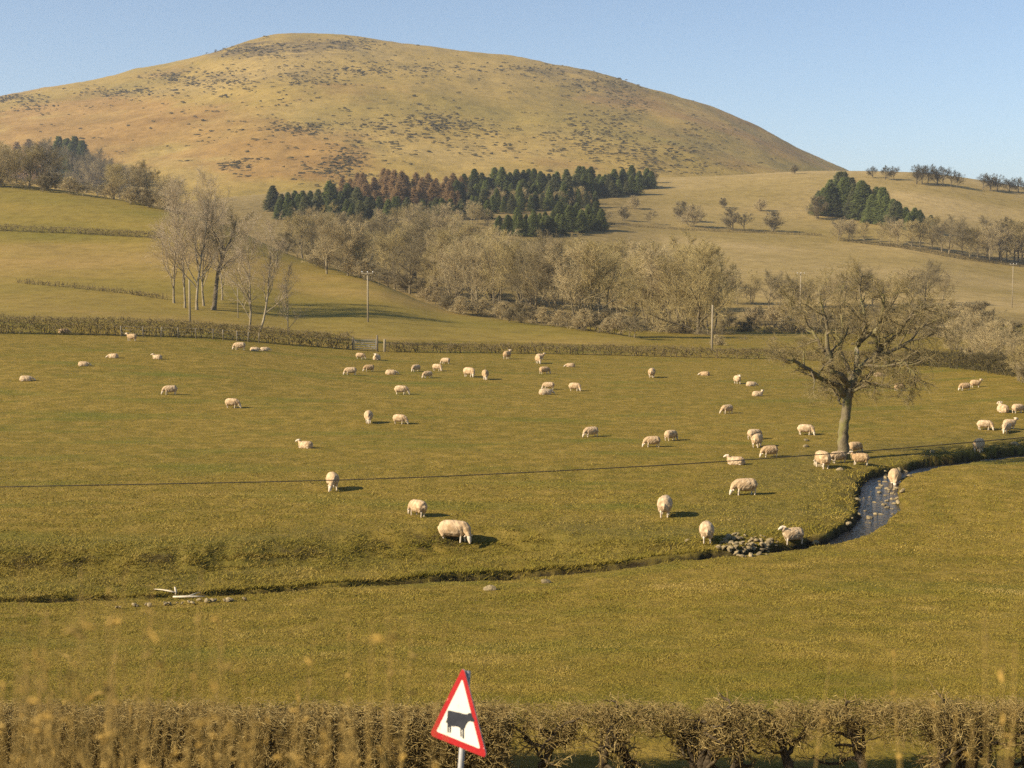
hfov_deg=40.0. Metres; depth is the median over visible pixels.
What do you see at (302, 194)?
conifer tree
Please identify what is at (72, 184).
bush
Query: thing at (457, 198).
larch tree
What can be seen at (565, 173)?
conifer tree
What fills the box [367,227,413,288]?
bare tree
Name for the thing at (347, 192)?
conifer tree
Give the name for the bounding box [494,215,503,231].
conifer tree
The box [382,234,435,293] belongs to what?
bare tree
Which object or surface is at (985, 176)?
skyline tree
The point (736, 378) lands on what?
sheep
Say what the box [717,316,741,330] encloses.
bush
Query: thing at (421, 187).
larch tree
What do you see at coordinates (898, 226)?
hedgerow tree
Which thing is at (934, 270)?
bare tree
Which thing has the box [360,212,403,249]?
bare tree
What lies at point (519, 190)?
conifer tree
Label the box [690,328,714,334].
bush
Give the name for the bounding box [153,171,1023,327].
hill
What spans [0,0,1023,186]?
sky
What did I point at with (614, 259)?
bare tree
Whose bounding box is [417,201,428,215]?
conifer tree
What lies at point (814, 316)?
bush
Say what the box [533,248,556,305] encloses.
bare tree
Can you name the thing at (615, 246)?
bare tree
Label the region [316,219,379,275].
bare tree
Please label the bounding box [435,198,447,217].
conifer tree
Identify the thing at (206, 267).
bare tree
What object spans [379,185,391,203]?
larch tree
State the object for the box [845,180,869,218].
conifer tree
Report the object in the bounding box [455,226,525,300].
bare tree
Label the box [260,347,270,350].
sheep
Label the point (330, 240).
bare tree
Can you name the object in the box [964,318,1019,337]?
bush
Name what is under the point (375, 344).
field gate
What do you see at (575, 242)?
bare tree
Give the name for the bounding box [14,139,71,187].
bare tree
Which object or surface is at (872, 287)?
bare tree
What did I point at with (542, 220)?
conifer tree
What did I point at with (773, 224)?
bush
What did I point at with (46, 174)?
bush
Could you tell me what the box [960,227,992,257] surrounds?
hedgerow tree
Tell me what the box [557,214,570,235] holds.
conifer tree
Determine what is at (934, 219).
hedgerow tree
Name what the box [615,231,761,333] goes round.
bare tree
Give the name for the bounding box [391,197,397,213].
conifer tree
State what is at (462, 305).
bush
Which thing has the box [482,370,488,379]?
sheep
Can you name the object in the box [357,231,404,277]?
bare tree
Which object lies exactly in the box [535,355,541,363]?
sheep
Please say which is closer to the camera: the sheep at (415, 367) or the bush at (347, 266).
the sheep at (415, 367)
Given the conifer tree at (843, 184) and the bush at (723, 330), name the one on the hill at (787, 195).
the conifer tree at (843, 184)
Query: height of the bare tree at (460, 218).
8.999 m
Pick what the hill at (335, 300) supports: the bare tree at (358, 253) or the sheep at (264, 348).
the bare tree at (358, 253)
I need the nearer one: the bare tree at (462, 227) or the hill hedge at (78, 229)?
the hill hedge at (78, 229)
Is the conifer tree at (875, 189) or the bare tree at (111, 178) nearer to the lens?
the bare tree at (111, 178)
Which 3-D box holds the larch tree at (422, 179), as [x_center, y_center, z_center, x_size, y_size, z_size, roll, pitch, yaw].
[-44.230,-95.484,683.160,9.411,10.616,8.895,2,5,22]
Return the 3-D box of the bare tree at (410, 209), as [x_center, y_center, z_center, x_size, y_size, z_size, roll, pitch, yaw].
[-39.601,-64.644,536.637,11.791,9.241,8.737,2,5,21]
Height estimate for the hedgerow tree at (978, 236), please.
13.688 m
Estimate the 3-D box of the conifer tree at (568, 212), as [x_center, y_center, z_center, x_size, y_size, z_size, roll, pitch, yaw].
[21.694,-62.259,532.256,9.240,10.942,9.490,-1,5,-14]
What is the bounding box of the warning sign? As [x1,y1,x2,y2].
[431,669,486,767]
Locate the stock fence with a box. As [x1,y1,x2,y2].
[120,326,259,342]
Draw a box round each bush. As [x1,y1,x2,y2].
[4,177,21,188]
[15,175,38,189]
[17,177,35,189]
[31,175,57,191]
[34,171,59,189]
[46,172,66,190]
[55,176,86,193]
[63,180,89,194]
[71,183,91,195]
[92,184,111,195]
[96,183,121,198]
[114,186,144,203]
[115,186,130,199]
[130,186,154,204]
[133,188,158,207]
[146,191,165,208]
[154,194,180,210]
[273,231,297,253]
[285,238,310,258]
[298,244,315,262]
[302,245,336,266]
[305,246,339,268]
[324,254,346,271]
[337,255,362,277]
[349,259,385,280]
[351,258,381,279]
[368,267,391,284]
[377,268,393,286]
[391,274,417,292]
[407,279,428,296]
[415,286,434,300]
[425,286,448,303]
[437,295,453,310]
[442,294,456,308]
[448,295,473,314]
[449,298,468,313]
[467,298,492,316]
[485,299,504,317]
[486,301,511,319]
[500,308,520,321]
[504,302,532,322]
[512,309,533,323]
[523,305,539,322]
[528,307,553,324]
[550,310,571,326]
[553,313,574,328]
[560,310,581,328]
[565,308,600,330]
[572,307,599,329]
[590,307,619,330]
[596,317,615,333]
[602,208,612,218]
[606,313,636,334]
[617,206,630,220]
[617,314,644,336]
[621,316,655,337]
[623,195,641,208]
[633,319,657,330]
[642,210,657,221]
[649,321,667,331]
[665,319,682,332]
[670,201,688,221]
[671,318,706,333]
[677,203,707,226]
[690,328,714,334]
[700,325,723,334]
[709,334,726,345]
[710,326,734,334]
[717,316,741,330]
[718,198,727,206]
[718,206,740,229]
[718,312,735,326]
[720,309,741,318]
[734,306,764,324]
[735,321,753,331]
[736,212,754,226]
[738,316,760,330]
[751,305,764,321]
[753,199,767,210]
[753,320,778,332]
[758,306,783,324]
[763,210,785,231]
[766,324,786,332]
[769,302,799,324]
[777,315,795,331]
[785,323,803,332]
[788,165,799,173]
[793,323,807,331]
[795,306,818,324]
[801,315,837,332]
[803,196,828,218]
[807,311,832,327]
[827,309,846,324]
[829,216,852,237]
[830,316,850,331]
[842,301,874,326]
[846,321,862,333]
[866,302,881,324]
[868,301,898,319]
[868,320,893,333]
[891,314,925,333]
[893,309,923,324]
[907,297,939,325]
[910,311,932,333]
[912,315,946,336]
[918,302,943,321]
[924,309,964,332]
[927,298,970,320]
[931,320,968,337]
[941,308,965,322]
[949,314,990,338]
[957,303,996,329]
[958,300,1006,328]
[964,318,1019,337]
[982,327,1023,351]
[985,318,1023,344]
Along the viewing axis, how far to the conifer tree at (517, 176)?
714.58 m
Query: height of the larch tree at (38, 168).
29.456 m
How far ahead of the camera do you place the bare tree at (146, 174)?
897.80 m
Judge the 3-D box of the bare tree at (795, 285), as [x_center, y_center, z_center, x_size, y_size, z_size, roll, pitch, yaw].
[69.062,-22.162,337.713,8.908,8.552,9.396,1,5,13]
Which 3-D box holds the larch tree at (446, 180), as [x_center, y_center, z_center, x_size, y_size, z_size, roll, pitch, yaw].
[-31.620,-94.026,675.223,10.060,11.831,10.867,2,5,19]
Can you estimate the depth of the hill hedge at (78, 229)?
303.19 m
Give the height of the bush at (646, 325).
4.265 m
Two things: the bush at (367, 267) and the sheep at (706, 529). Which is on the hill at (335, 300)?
the bush at (367, 267)
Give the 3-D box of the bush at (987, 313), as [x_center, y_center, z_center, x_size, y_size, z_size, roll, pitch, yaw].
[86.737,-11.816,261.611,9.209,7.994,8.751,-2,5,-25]
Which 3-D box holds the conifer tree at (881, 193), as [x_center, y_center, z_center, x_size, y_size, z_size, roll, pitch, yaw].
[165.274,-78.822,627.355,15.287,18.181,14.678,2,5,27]
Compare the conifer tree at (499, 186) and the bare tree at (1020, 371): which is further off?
the conifer tree at (499, 186)
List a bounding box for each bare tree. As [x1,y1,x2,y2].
[0,140,41,183]
[0,144,21,186]
[0,147,26,183]
[4,145,49,187]
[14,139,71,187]
[21,143,72,177]
[22,135,52,161]
[45,154,72,188]
[59,146,90,188]
[63,154,101,192]
[76,163,128,198]
[77,147,122,184]
[79,161,110,193]
[91,160,128,193]
[99,164,131,198]
[104,163,132,191]
[118,160,171,203]
[121,166,159,202]
[134,168,154,186]
[138,162,243,309]
[143,185,203,302]
[149,173,207,307]
[149,178,181,207]
[150,175,187,209]
[182,184,242,305]
[188,196,246,299]
[198,204,261,309]
[214,211,276,330]
[245,209,301,329]
[272,261,310,331]
[275,216,301,236]
[286,206,336,245]
[287,211,316,245]
[287,211,337,257]
[297,216,347,273]
[313,202,352,252]
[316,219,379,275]
[330,211,352,245]
[335,212,375,256]
[340,211,380,258]
[340,233,379,277]
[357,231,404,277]
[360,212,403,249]
[360,228,411,279]
[362,220,381,255]
[364,216,377,227]
[367,209,450,284]
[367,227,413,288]
[370,236,418,270]
[373,208,390,220]
[376,213,392,228]
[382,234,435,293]
[384,216,401,244]
[389,207,406,220]
[395,204,415,219]
[397,208,421,224]
[402,221,438,278]
[404,225,480,293]
[406,229,454,287]
[408,209,432,238]
[409,202,430,219]
[411,210,438,227]
[417,240,452,279]
[419,213,447,240]
[421,243,444,295]
[427,204,446,220]
[428,236,473,298]
[428,245,479,308]
[432,214,447,228]
[436,233,495,302]
[438,215,467,235]
[439,202,454,219]
[440,214,462,232]
[445,235,506,312]
[451,209,468,225]
[452,220,473,237]
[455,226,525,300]
[455,231,476,246]
[462,200,481,221]
[462,220,477,235]
[466,205,485,223]
[468,224,487,241]
[471,225,517,315]
[479,209,495,225]
[484,222,500,243]
[488,187,505,199]
[489,242,507,300]
[490,239,540,303]
[491,240,548,310]
[494,228,580,321]
[512,239,589,324]
[513,235,540,265]
[515,250,542,304]
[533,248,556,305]
[536,236,561,252]
[543,241,616,328]
[553,236,584,303]
[559,257,595,305]
[565,238,648,330]
[567,231,581,250]
[568,235,597,265]
[573,258,616,306]
[589,234,628,306]
[591,240,673,327]
[594,237,651,328]
[596,239,617,277]
[609,236,637,273]
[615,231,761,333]
[619,237,668,330]
[620,238,710,329]
[653,226,716,333]
[657,252,683,306]
[658,239,742,333]
[668,257,690,294]
[679,242,724,305]
[715,268,744,299]
[720,274,747,304]
[740,268,762,304]
[755,268,791,307]
[767,279,792,306]
[785,275,814,304]
[795,280,823,301]
[815,271,835,306]
[820,273,855,300]
[838,273,863,303]
[839,264,877,300]
[861,273,887,304]
[871,275,900,298]
[882,270,902,306]
[893,267,924,303]
[903,258,950,299]
[927,272,964,302]
[937,316,969,349]
[952,311,1001,354]
[957,316,1015,357]
[993,350,1008,359]
[1000,334,1023,380]
[1003,342,1023,377]
[1015,361,1023,382]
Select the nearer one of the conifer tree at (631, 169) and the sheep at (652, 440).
the sheep at (652, 440)
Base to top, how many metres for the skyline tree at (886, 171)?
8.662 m
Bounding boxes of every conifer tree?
[48,136,62,173]
[56,138,70,173]
[60,136,78,174]
[60,144,84,188]
[69,140,100,187]
[262,185,279,211]
[272,193,284,211]
[272,200,283,219]
[273,198,283,219]
[282,196,291,219]
[285,200,297,220]
[291,190,297,202]
[294,194,300,207]
[294,195,311,217]
[296,192,305,207]
[307,190,313,200]
[309,203,320,215]
[312,189,320,201]
[313,195,324,213]
[321,181,340,206]
[322,199,330,213]
[324,200,340,219]
[339,183,352,203]
[340,199,350,217]
[347,203,354,219]
[349,187,364,204]
[353,201,369,221]
[363,197,371,219]
[367,200,376,219]
[371,205,380,218]
[376,196,383,211]
[383,199,394,215]
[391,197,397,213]
[392,196,401,211]
[400,197,413,215]
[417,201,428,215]
[429,198,439,212]
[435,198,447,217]
[447,199,454,211]
[449,205,458,216]
[452,180,464,199]
[456,199,465,209]
[458,203,468,219]
[460,182,466,197]
[462,173,468,184]
[464,187,476,203]
[467,168,480,186]
[473,184,480,198]
[478,189,488,204]
[480,180,492,199]
[481,200,493,218]
[485,184,492,202]
[489,167,497,188]
[490,195,497,212]
[492,167,509,189]
[493,188,501,210]
[493,218,501,230]
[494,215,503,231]
[495,184,507,199]
[498,196,506,211]
[499,214,513,234]
[503,186,509,201]
[504,194,517,213]
[507,172,515,190]
[508,183,515,196]
[510,216,523,235]
[512,169,520,188]
[512,169,522,185]
[512,207,523,218]
[513,215,527,236]
[514,185,527,210]
[515,179,529,200]
[517,196,524,212]
[521,170,528,180]
[526,169,532,181]
[526,195,535,211]
[526,213,542,236]
[528,168,536,182]
[529,183,539,197]
[532,191,540,210]
[535,171,546,189]
[537,183,542,197]
[538,217,544,234]
[539,192,547,209]
[541,215,555,235]
[543,180,556,193]
[543,186,555,209]
[545,177,559,193]
[546,217,558,235]
[553,201,564,219]
[554,194,559,209]
[555,171,560,182]
[555,213,561,231]
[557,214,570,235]
[558,181,571,205]
[559,169,570,184]
[560,176,575,191]
[564,205,575,231]
[566,187,575,206]
[567,206,577,232]
[571,175,584,198]
[571,213,587,233]
[574,166,581,177]
[574,189,582,205]
[574,202,581,213]
[578,166,585,177]
[579,209,589,230]
[580,173,592,196]
[581,191,591,207]
[584,177,594,198]
[584,204,595,229]
[587,173,597,191]
[588,166,596,177]
[589,214,600,230]
[591,191,600,206]
[592,178,602,196]
[592,201,600,212]
[592,209,609,231]
[598,176,605,194]
[601,180,608,196]
[604,174,612,182]
[604,180,621,197]
[610,169,622,184]
[616,179,625,195]
[618,168,628,188]
[623,181,632,194]
[626,165,636,178]
[627,176,637,194]
[631,176,644,194]
[634,171,646,187]
[643,168,653,187]
[646,171,657,188]
[810,194,823,213]
[819,183,842,216]
[825,191,843,216]
[833,171,842,182]
[836,177,851,213]
[838,188,850,215]
[840,171,848,178]
[841,187,863,218]
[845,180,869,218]
[848,177,855,184]
[854,190,873,219]
[858,194,878,224]
[867,187,889,223]
[872,186,878,195]
[873,195,889,224]
[883,199,895,225]
[883,200,903,227]
[888,201,903,225]
[900,207,909,227]
[903,213,914,230]
[909,207,920,226]
[913,216,926,232]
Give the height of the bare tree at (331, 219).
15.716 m
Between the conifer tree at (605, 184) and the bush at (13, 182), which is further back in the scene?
the conifer tree at (605, 184)
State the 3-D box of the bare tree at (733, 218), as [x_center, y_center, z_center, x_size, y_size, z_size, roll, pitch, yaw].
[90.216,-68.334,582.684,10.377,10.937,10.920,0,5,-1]
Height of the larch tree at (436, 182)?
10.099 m
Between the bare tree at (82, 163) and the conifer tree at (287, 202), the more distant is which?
the bare tree at (82, 163)
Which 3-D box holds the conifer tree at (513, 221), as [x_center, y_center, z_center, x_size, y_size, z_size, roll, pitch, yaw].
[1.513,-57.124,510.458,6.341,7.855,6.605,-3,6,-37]
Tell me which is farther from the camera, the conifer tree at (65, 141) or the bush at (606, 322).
the conifer tree at (65, 141)
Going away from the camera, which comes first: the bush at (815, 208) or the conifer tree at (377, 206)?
the conifer tree at (377, 206)
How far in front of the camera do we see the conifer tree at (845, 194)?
648.70 m
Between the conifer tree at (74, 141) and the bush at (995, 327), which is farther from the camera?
the conifer tree at (74, 141)
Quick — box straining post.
[383,339,385,351]
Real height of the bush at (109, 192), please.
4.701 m
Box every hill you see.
[0,183,650,344]
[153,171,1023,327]
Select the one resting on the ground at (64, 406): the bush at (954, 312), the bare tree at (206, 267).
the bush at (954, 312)
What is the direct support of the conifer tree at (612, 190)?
on the hill at (787, 195)
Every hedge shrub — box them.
[480,695,594,767]
[551,691,655,767]
[593,696,695,767]
[638,694,755,767]
[658,688,804,767]
[743,695,852,767]
[794,691,930,767]
[857,691,983,767]
[911,677,1023,767]
[959,692,1023,767]
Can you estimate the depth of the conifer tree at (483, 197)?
608.97 m
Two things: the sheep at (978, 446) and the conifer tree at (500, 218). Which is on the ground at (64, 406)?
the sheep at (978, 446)
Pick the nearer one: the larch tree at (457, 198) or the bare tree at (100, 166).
the larch tree at (457, 198)
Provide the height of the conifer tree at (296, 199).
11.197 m
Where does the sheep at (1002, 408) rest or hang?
on the ground at (64, 406)
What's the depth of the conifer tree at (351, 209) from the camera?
545.92 m
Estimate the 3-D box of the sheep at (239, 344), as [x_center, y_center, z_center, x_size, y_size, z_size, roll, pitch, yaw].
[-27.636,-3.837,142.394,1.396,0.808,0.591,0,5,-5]
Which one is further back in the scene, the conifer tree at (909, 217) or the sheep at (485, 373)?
the conifer tree at (909, 217)
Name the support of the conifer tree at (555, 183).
on the hill at (787, 195)
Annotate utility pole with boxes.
[188,280,190,322]
[362,271,372,321]
[711,305,712,349]
[1010,263,1016,305]
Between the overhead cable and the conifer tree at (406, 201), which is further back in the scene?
the conifer tree at (406, 201)
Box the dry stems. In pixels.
[0,559,1017,767]
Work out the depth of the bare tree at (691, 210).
583.38 m
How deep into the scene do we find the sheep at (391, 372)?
130.82 m
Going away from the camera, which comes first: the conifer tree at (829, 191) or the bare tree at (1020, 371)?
the bare tree at (1020, 371)
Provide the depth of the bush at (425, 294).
306.33 m
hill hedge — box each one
[0,223,165,237]
[16,278,168,298]
[607,222,821,235]
[839,237,1023,265]
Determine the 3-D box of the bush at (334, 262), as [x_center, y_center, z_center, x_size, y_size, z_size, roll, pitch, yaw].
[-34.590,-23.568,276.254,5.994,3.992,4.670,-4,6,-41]
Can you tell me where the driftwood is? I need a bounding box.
[155,587,204,597]
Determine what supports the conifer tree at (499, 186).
on the hill at (787, 195)
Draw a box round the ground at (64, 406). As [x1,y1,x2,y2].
[0,318,1023,767]
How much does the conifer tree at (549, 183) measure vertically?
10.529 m
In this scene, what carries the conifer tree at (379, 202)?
on the hill at (787, 195)
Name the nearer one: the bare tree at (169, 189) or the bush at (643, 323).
the bush at (643, 323)
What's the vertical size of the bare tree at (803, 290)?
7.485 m
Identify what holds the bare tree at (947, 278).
on the hill at (787, 195)
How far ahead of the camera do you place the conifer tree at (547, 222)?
512.32 m
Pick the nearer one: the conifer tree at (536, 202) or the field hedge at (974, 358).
the field hedge at (974, 358)
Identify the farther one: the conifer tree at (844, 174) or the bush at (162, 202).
the conifer tree at (844, 174)
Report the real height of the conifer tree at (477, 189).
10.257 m
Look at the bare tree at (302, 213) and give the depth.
419.99 m
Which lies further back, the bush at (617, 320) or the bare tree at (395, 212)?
the bare tree at (395, 212)
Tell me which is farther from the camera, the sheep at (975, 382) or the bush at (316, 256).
the bush at (316, 256)
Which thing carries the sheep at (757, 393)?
on the ground at (64, 406)
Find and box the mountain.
[0,33,848,203]
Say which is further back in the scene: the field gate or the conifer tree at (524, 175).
the conifer tree at (524, 175)
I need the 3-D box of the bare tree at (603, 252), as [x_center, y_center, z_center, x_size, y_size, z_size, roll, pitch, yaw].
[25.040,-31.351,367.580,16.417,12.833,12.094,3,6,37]
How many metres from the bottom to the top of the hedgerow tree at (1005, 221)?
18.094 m
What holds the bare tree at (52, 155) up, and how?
on the hill at (335, 300)
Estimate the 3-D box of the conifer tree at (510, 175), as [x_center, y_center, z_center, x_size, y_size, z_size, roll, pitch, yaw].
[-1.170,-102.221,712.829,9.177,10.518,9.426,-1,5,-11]
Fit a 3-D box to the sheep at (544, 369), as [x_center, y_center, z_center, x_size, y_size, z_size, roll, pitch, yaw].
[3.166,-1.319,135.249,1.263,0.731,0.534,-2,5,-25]
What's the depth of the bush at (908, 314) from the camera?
269.94 m
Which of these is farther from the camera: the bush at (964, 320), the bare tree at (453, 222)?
the bare tree at (453, 222)
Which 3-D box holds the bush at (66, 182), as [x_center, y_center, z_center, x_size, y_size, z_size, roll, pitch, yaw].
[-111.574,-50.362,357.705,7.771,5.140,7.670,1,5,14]
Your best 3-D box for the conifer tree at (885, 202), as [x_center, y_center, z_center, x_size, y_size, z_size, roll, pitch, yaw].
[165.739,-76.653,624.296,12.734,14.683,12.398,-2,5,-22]
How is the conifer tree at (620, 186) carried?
on the hill at (787, 195)
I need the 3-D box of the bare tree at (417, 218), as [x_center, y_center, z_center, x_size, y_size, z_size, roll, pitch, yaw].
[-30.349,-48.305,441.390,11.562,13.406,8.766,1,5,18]
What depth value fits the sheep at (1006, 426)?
89.64 m
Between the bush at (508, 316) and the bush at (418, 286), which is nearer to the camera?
the bush at (508, 316)
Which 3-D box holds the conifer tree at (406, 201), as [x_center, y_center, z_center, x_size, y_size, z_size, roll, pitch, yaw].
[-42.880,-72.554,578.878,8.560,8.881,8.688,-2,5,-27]
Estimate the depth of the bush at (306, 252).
289.38 m
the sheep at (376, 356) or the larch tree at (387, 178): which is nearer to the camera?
the sheep at (376, 356)
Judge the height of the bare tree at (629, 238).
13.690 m
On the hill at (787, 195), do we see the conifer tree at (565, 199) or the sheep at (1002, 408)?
the conifer tree at (565, 199)
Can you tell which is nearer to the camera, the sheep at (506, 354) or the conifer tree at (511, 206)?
the sheep at (506, 354)
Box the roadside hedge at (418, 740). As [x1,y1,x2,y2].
[0,692,519,767]
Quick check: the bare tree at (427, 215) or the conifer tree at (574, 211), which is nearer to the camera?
the bare tree at (427, 215)
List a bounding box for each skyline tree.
[864,166,877,176]
[880,165,893,178]
[888,166,899,177]
[907,164,929,183]
[910,165,930,183]
[922,165,943,183]
[927,166,942,184]
[934,166,951,185]
[945,170,965,182]
[951,173,965,184]
[976,173,994,185]
[982,173,999,190]
[991,175,1005,190]
[1000,178,1015,191]
[1010,177,1023,192]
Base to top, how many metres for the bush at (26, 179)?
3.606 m
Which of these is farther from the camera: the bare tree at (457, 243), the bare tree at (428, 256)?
the bare tree at (428, 256)
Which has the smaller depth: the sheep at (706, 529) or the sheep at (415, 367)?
the sheep at (706, 529)
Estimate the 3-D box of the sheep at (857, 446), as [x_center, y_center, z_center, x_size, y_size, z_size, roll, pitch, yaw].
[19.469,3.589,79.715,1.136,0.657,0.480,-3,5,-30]
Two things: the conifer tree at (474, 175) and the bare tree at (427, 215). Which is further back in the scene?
the conifer tree at (474, 175)
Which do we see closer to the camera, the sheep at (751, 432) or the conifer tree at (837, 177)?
the sheep at (751, 432)
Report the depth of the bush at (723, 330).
235.48 m
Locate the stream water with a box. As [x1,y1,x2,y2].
[493,454,1023,580]
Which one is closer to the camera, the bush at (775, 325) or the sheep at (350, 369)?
the sheep at (350, 369)
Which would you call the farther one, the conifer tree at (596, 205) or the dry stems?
the conifer tree at (596, 205)
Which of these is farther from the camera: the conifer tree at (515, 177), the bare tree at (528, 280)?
the conifer tree at (515, 177)
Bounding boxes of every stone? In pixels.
[483,585,495,590]
[541,579,550,582]
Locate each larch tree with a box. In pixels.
[6,142,24,178]
[16,139,37,178]
[29,142,45,180]
[338,177,345,190]
[351,172,361,187]
[356,172,370,192]
[360,183,371,196]
[370,177,378,193]
[372,190,377,201]
[376,168,390,191]
[378,169,392,194]
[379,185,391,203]
[386,169,398,194]
[390,183,405,204]
[392,170,411,194]
[400,186,410,199]
[409,172,420,192]
[409,186,420,204]
[414,188,424,202]
[416,177,427,194]
[416,181,426,200]
[424,173,431,188]
[425,182,439,203]
[425,189,433,203]
[432,178,439,191]
[437,182,448,198]
[438,176,449,195]
[441,181,456,201]
[447,190,455,204]
[450,173,456,182]
[453,190,461,205]
[458,175,468,190]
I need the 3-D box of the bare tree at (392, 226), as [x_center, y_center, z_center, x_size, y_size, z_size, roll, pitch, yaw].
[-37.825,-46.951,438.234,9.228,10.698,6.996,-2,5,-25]
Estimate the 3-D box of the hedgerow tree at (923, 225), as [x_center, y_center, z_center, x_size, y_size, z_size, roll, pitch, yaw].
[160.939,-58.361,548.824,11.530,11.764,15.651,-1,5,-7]
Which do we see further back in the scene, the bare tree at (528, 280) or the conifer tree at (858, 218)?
the conifer tree at (858, 218)
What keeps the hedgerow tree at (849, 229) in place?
on the hill at (787, 195)
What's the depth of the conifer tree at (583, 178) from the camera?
682.10 m
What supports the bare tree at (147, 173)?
on the hill at (335, 300)
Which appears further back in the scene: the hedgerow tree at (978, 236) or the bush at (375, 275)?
the hedgerow tree at (978, 236)
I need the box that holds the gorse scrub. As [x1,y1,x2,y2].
[0,34,775,185]
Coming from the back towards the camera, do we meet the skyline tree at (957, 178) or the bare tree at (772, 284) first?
the skyline tree at (957, 178)
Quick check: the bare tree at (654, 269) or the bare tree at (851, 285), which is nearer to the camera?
the bare tree at (654, 269)
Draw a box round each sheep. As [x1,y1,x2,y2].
[19,375,34,380]
[78,361,91,365]
[106,353,118,357]
[125,333,136,339]
[151,353,161,358]
[161,385,177,394]
[225,398,240,407]
[232,342,245,349]
[250,347,261,350]
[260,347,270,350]
[295,439,312,448]
[326,472,338,491]
[343,367,356,374]
[356,353,365,358]
[363,364,373,370]
[364,410,372,423]
[373,353,380,359]
[385,370,398,374]
[393,414,408,423]
[394,385,409,394]
[407,499,427,516]
[411,364,420,371]
[422,371,431,377]
[432,364,441,370]
[438,520,472,543]
[440,358,449,363]
[463,367,474,376]
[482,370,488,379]
[503,349,511,358]
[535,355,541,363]
[539,366,550,373]
[539,388,554,394]
[541,382,554,388]
[564,363,574,366]
[569,383,581,390]
[582,426,598,436]
[642,436,660,446]
[648,368,655,377]
[657,495,672,517]
[664,430,677,440]
[698,371,709,375]
[699,521,713,543]
[719,404,732,413]
[723,454,744,464]
[729,478,757,495]
[733,375,740,381]
[746,381,757,385]
[747,429,761,439]
[751,433,762,447]
[752,390,763,395]
[759,445,777,456]
[778,525,803,544]
[797,424,814,435]
[813,450,831,468]
[830,451,845,462]
[848,451,869,464]
[849,442,862,452]
[888,468,901,484]
[958,383,969,390]
[970,379,982,387]
[972,438,984,452]
[977,420,993,430]
[997,401,1008,412]
[1002,422,1011,433]
[1003,417,1018,428]
[1011,404,1023,412]
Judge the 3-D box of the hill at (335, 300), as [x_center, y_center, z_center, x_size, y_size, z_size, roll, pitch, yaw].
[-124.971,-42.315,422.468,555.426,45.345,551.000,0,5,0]
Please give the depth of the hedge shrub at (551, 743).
25.62 m
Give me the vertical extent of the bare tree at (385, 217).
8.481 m
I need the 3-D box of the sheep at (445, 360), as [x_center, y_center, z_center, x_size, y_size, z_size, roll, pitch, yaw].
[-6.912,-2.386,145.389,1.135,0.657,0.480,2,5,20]
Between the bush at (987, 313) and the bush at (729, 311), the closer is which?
the bush at (987, 313)
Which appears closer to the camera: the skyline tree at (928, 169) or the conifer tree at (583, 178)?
the conifer tree at (583, 178)
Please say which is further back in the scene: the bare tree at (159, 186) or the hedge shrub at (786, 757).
the bare tree at (159, 186)
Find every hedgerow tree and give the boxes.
[829,220,848,240]
[840,219,859,238]
[843,221,860,238]
[847,222,870,241]
[874,221,897,242]
[881,216,904,242]
[884,219,909,245]
[887,219,920,247]
[904,214,941,248]
[915,221,942,247]
[922,220,954,252]
[930,214,970,253]
[953,226,985,254]
[953,226,997,258]
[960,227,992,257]
[969,215,1003,256]
[974,222,1010,259]
[985,225,1021,260]
[988,215,1017,259]
[989,226,1014,259]
[996,220,1022,261]
[1000,221,1023,261]
[1011,218,1023,263]
[1012,236,1023,256]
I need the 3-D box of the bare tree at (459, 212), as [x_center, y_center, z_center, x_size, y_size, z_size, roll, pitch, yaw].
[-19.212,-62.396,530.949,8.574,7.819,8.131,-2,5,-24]
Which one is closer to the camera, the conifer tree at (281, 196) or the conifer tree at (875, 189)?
the conifer tree at (281, 196)
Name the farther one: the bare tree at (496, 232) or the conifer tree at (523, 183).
the conifer tree at (523, 183)
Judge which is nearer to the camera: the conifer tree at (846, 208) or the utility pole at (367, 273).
the utility pole at (367, 273)
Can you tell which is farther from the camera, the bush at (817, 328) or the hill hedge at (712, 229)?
the hill hedge at (712, 229)
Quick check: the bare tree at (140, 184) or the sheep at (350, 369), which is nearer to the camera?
the sheep at (350, 369)
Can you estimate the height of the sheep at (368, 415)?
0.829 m
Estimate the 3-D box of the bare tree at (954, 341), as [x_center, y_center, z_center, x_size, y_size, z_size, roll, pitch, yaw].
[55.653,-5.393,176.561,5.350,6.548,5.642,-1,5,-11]
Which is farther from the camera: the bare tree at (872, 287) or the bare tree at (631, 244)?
the bare tree at (872, 287)
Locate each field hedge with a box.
[0,313,356,348]
[381,340,907,363]
[899,347,1022,376]
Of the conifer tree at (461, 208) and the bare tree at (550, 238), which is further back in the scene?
the conifer tree at (461, 208)
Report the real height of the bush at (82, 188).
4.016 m
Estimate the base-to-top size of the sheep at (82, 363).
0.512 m
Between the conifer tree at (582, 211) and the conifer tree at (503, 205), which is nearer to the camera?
the conifer tree at (582, 211)
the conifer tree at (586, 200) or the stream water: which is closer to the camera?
the stream water
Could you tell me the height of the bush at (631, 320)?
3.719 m
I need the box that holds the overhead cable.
[2,437,1023,486]
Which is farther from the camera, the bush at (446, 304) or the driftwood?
the bush at (446, 304)
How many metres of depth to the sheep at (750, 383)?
125.20 m
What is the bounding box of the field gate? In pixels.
[352,335,377,351]
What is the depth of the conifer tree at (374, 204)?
556.49 m
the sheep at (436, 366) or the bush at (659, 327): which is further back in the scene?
the bush at (659, 327)
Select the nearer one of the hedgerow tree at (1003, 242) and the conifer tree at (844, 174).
the hedgerow tree at (1003, 242)
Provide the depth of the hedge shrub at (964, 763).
25.66 m
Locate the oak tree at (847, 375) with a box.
[751,253,972,459]
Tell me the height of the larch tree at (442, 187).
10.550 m

